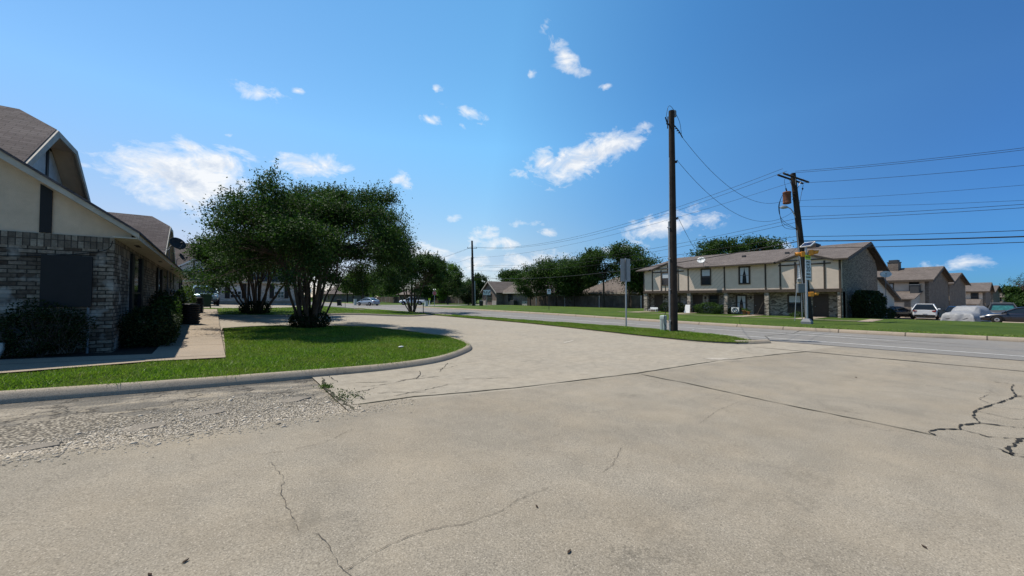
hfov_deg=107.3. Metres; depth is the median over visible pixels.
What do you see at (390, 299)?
board fence
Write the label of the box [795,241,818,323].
school zone signal
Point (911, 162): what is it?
overhead wire
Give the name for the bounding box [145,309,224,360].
sidewalk
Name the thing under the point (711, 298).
window
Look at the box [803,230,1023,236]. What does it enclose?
overhead wire
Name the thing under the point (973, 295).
window
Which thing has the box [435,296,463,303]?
board fence
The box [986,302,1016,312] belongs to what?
suv car
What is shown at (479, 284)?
tree
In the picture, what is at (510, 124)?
sky
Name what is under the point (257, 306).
crape myrtle
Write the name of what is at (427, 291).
tree
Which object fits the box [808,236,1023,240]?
overhead wire
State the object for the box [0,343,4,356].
stone block
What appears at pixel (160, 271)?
window
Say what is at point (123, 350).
planting bed
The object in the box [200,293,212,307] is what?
wheelie bin
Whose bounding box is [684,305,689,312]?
white board
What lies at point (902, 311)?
sedan car
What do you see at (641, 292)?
tree
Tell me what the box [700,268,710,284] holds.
window
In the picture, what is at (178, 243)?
satellite dish
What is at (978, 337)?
kerb
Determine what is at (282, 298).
brick house
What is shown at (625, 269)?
traffic sign
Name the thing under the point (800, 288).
control cabinet
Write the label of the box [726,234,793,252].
tree
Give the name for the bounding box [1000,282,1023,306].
tree
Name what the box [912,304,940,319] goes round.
hatchback car
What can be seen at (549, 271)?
tree
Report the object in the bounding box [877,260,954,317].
row house
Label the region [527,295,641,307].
board fence
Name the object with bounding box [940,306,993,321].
covered car
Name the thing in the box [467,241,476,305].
utility pole
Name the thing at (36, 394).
lawn kerb
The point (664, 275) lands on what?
window
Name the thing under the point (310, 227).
crape myrtle
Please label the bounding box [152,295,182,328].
shrub
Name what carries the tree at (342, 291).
on the ground at (390, 303)
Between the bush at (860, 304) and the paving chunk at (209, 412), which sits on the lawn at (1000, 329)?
the bush at (860, 304)
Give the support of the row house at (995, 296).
on the ground at (390, 303)
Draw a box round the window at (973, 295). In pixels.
[971,293,978,298]
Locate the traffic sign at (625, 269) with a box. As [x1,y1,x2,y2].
[620,258,629,325]
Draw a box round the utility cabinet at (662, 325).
[660,315,666,329]
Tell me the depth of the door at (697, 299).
38.51 m
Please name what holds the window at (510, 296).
in the bungalow at (502, 293)
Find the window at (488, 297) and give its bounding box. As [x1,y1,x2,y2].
[486,294,491,300]
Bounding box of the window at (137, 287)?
[134,257,140,325]
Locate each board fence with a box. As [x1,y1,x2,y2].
[369,297,399,302]
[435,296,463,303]
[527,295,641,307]
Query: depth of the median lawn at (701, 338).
17.32 m
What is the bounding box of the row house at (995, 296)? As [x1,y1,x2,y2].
[991,285,1002,302]
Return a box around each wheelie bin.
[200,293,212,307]
[336,299,341,305]
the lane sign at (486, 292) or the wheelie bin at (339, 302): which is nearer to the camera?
the lane sign at (486, 292)
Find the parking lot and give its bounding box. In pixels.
[890,317,1023,322]
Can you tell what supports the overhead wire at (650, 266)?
attached to the utility pole at (786, 194)
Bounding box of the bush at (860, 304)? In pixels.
[849,290,887,318]
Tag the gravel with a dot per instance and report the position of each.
(95, 438)
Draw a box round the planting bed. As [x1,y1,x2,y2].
[0,334,157,359]
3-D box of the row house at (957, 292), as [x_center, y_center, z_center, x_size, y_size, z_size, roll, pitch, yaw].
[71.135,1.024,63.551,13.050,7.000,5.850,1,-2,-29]
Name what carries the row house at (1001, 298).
on the ground at (390, 303)
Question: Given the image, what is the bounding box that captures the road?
[311,302,1023,360]
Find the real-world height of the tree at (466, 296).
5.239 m
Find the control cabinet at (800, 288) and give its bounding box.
[796,283,804,293]
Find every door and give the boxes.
[654,295,662,310]
[693,295,702,311]
[754,294,764,314]
[813,294,828,316]
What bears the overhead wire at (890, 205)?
attached to the utility pole at (786, 194)
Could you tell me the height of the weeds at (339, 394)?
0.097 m
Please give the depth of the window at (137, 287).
12.08 m
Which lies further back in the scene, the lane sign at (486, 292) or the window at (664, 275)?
the lane sign at (486, 292)
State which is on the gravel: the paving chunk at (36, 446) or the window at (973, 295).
the paving chunk at (36, 446)
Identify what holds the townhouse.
on the ground at (390, 303)
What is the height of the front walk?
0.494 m
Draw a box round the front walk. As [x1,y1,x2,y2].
[0,354,150,372]
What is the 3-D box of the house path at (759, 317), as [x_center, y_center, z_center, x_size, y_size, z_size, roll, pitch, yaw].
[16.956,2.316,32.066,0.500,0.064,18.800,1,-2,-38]
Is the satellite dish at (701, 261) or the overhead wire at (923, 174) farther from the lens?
the satellite dish at (701, 261)
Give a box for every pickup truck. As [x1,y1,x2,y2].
[188,285,220,305]
[399,297,424,304]
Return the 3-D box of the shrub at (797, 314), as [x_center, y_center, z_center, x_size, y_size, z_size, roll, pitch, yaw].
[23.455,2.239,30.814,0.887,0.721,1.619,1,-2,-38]
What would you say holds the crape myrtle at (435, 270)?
on the back lawn at (289, 313)
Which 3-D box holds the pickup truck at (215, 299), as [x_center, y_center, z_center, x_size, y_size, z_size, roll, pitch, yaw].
[-28.231,0.681,34.570,2.240,1.832,5.538,1,-2,-41]
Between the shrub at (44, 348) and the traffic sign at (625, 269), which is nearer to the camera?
the shrub at (44, 348)
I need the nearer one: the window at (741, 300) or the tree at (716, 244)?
the window at (741, 300)
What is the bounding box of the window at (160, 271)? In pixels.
[159,269,161,292]
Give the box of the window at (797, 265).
[796,264,800,279]
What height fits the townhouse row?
8.100 m
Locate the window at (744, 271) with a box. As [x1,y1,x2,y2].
[738,266,749,284]
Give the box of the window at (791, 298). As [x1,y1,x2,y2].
[787,294,801,312]
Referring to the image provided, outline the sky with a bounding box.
[0,0,1023,296]
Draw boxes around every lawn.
[1,326,463,389]
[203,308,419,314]
[358,308,735,341]
[420,305,1023,337]
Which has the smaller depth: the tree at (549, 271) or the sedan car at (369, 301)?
the tree at (549, 271)
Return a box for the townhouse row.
[636,242,889,317]
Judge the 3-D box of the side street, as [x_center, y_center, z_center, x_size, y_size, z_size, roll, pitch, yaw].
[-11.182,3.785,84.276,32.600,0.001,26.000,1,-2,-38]
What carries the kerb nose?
on the ground at (390, 303)
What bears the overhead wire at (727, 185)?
attached to the utility pole at (672, 277)
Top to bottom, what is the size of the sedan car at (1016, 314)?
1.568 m
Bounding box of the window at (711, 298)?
[708,295,718,303]
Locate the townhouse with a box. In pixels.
[0,105,190,355]
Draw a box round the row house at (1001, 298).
[1000,293,1006,301]
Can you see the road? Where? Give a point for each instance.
(1005, 349)
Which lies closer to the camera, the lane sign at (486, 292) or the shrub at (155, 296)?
the shrub at (155, 296)
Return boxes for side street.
[380,304,478,306]
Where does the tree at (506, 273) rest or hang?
on the ground at (390, 303)
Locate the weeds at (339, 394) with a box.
[326,388,369,402]
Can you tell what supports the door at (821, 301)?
in the townhouse row
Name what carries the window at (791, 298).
in the townhouse row
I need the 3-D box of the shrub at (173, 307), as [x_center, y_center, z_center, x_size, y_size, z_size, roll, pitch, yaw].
[-11.089,1.022,11.980,0.990,1.393,1.238,1,-2,-38]
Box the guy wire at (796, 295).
[794,251,798,320]
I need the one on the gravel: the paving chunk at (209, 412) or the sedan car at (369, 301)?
the paving chunk at (209, 412)
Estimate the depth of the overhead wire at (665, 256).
32.72 m
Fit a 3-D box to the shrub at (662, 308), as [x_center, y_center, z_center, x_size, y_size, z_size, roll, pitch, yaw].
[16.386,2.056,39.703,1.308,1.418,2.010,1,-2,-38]
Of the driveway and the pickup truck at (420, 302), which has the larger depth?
the pickup truck at (420, 302)
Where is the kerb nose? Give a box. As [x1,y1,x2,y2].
[735,339,770,343]
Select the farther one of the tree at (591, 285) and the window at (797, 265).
the tree at (591, 285)
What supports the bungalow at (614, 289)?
on the ground at (390, 303)
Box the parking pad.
[204,304,295,307]
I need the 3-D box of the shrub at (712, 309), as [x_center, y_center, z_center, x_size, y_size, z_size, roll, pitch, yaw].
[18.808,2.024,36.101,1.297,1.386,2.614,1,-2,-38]
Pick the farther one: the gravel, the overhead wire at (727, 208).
the overhead wire at (727, 208)
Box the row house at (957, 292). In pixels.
[948,273,970,305]
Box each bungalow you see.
[323,285,368,301]
[397,288,433,301]
[479,276,563,305]
[582,276,642,295]
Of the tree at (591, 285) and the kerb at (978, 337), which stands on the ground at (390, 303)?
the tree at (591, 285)
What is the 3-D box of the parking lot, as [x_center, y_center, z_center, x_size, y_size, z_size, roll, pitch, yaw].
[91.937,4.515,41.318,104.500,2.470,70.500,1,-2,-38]
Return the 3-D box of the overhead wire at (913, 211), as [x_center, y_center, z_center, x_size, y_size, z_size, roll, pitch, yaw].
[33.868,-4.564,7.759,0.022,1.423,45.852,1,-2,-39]
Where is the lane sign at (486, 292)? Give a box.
[483,290,489,294]
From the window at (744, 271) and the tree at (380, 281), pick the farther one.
the tree at (380, 281)
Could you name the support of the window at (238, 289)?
in the brick house at (282, 298)
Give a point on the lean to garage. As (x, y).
(891, 294)
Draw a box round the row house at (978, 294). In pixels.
[965,282,994,306]
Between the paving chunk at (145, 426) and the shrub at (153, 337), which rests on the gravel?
the paving chunk at (145, 426)
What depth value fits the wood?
236.33 m
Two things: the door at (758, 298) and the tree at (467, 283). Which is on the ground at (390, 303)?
the tree at (467, 283)
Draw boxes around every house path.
[637,312,847,320]
[858,319,882,321]
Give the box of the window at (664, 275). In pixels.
[661,272,667,285]
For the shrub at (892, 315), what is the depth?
34.88 m
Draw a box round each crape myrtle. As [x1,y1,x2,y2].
[163,158,429,327]
[172,229,315,313]
[365,249,467,311]
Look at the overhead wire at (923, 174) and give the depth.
21.51 m
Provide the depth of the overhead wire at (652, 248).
35.04 m
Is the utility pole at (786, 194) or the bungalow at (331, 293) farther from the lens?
the bungalow at (331, 293)
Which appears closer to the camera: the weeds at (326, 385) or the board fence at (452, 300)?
the weeds at (326, 385)
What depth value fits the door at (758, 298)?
34.15 m
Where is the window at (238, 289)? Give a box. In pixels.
[230,284,240,297]
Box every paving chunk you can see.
[0,441,61,453]
[119,422,165,431]
[193,409,223,416]
[276,396,310,402]
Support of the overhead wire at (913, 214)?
attached to the utility pole at (786, 194)
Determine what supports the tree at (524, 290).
on the lawn at (1000, 329)
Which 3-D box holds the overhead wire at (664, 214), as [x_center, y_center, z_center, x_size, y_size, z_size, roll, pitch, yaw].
[5.676,-6.587,45.344,0.022,2.164,47.573,1,-2,-33]
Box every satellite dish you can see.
[160,237,185,257]
[176,253,187,264]
[697,257,704,265]
[880,271,891,316]
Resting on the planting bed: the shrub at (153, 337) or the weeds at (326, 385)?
the shrub at (153, 337)
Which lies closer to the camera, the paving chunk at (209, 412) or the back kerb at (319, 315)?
the paving chunk at (209, 412)
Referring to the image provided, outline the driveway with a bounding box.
[0,310,1023,575]
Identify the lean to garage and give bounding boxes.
[877,277,900,307]
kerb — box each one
[0,325,471,403]
[218,313,430,316]
[322,302,1023,341]
[354,308,750,343]
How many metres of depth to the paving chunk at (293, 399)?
5.96 m
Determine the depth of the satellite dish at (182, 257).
20.09 m
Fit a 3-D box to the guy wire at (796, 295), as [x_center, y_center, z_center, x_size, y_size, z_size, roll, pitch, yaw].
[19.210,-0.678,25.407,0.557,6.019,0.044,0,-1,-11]
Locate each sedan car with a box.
[357,298,379,305]
[889,306,915,317]
[942,306,955,313]
[980,307,1023,321]
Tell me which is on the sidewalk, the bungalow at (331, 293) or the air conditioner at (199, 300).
the air conditioner at (199, 300)
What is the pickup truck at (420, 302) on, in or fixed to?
on the side street
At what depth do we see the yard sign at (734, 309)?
34.16 m
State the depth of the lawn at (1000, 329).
24.69 m
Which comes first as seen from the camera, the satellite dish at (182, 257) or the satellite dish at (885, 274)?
the satellite dish at (182, 257)
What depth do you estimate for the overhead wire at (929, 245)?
20.99 m
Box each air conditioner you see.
[181,303,201,324]
[195,297,204,312]
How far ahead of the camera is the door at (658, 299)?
41.87 m
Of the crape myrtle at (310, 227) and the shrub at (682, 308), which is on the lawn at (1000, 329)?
the shrub at (682, 308)
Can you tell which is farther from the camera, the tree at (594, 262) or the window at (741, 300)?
the tree at (594, 262)
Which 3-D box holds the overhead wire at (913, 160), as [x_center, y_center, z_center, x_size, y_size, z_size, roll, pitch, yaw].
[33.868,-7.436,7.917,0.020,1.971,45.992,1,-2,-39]
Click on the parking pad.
(233, 306)
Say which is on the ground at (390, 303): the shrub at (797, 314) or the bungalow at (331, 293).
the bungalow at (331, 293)
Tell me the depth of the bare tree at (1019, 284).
94.05 m
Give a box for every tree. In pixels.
[338,270,370,302]
[349,276,391,298]
[413,278,445,302]
[432,261,462,304]
[453,281,481,300]
[453,284,480,304]
[466,273,489,300]
[496,268,523,281]
[511,261,549,305]
[529,252,589,305]
[545,252,602,306]
[573,243,619,307]
[579,269,600,294]
[600,239,665,307]
[624,284,643,295]
[683,236,751,256]
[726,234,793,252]
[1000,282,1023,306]
[1008,273,1023,291]
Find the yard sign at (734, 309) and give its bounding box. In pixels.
[731,307,738,313]
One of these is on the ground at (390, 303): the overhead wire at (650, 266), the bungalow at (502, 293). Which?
the bungalow at (502, 293)
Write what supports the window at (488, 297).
in the bungalow at (502, 293)
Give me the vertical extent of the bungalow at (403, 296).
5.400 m
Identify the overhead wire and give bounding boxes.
[474,236,795,270]
[475,182,791,257]
[478,171,785,247]
[479,241,796,278]
[480,169,780,247]
[480,223,791,267]
[487,219,792,265]
[679,163,790,221]
[684,140,790,203]
[796,150,1019,172]
[799,185,1019,200]
[800,200,1022,206]
[801,207,1023,219]
[802,148,1019,170]
[802,204,1022,216]
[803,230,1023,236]
[807,242,1023,248]
[808,165,1023,182]
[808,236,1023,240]
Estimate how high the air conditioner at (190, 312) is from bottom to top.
0.971 m
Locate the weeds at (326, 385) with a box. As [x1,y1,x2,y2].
[313,383,333,389]
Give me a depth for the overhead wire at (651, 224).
34.57 m
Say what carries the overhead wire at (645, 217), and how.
attached to the utility pole at (786, 194)
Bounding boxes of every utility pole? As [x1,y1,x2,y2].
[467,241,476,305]
[663,106,682,330]
[777,172,813,320]
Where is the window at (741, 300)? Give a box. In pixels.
[736,295,746,310]
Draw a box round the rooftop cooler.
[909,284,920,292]
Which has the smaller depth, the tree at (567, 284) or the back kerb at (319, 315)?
the back kerb at (319, 315)
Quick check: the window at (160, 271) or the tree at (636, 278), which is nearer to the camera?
the window at (160, 271)
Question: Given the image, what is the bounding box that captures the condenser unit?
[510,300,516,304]
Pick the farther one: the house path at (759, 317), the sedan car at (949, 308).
the sedan car at (949, 308)
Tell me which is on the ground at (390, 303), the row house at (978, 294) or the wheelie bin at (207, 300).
the row house at (978, 294)
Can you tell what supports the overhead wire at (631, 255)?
attached to the utility pole at (786, 194)
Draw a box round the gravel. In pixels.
[0,387,418,469]
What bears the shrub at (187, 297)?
on the planting bed
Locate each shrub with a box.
[0,297,99,357]
[117,305,182,347]
[143,298,182,335]
[148,289,170,305]
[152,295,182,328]
[174,286,196,303]
[660,302,668,311]
[678,303,684,312]
[693,302,723,313]
[789,311,803,316]
[882,307,896,318]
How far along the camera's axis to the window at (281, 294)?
46.26 m
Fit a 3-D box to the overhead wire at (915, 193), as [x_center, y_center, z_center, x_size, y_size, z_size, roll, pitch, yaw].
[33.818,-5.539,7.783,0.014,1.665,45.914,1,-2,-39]
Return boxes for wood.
[311,289,481,299]
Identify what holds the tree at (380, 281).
on the ground at (390, 303)
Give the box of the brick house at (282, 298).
[175,243,300,305]
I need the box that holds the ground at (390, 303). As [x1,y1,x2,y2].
[0,300,478,411]
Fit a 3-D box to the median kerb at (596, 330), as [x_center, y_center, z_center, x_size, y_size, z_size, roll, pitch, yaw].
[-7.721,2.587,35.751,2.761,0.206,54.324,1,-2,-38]
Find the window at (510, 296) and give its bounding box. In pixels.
[508,294,512,300]
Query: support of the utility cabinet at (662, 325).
on the median lawn at (701, 338)
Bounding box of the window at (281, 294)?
[274,285,283,297]
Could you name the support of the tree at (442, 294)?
on the ground at (390, 303)
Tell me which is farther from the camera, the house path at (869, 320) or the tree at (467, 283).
the tree at (467, 283)
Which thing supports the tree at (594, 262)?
on the lawn at (1000, 329)

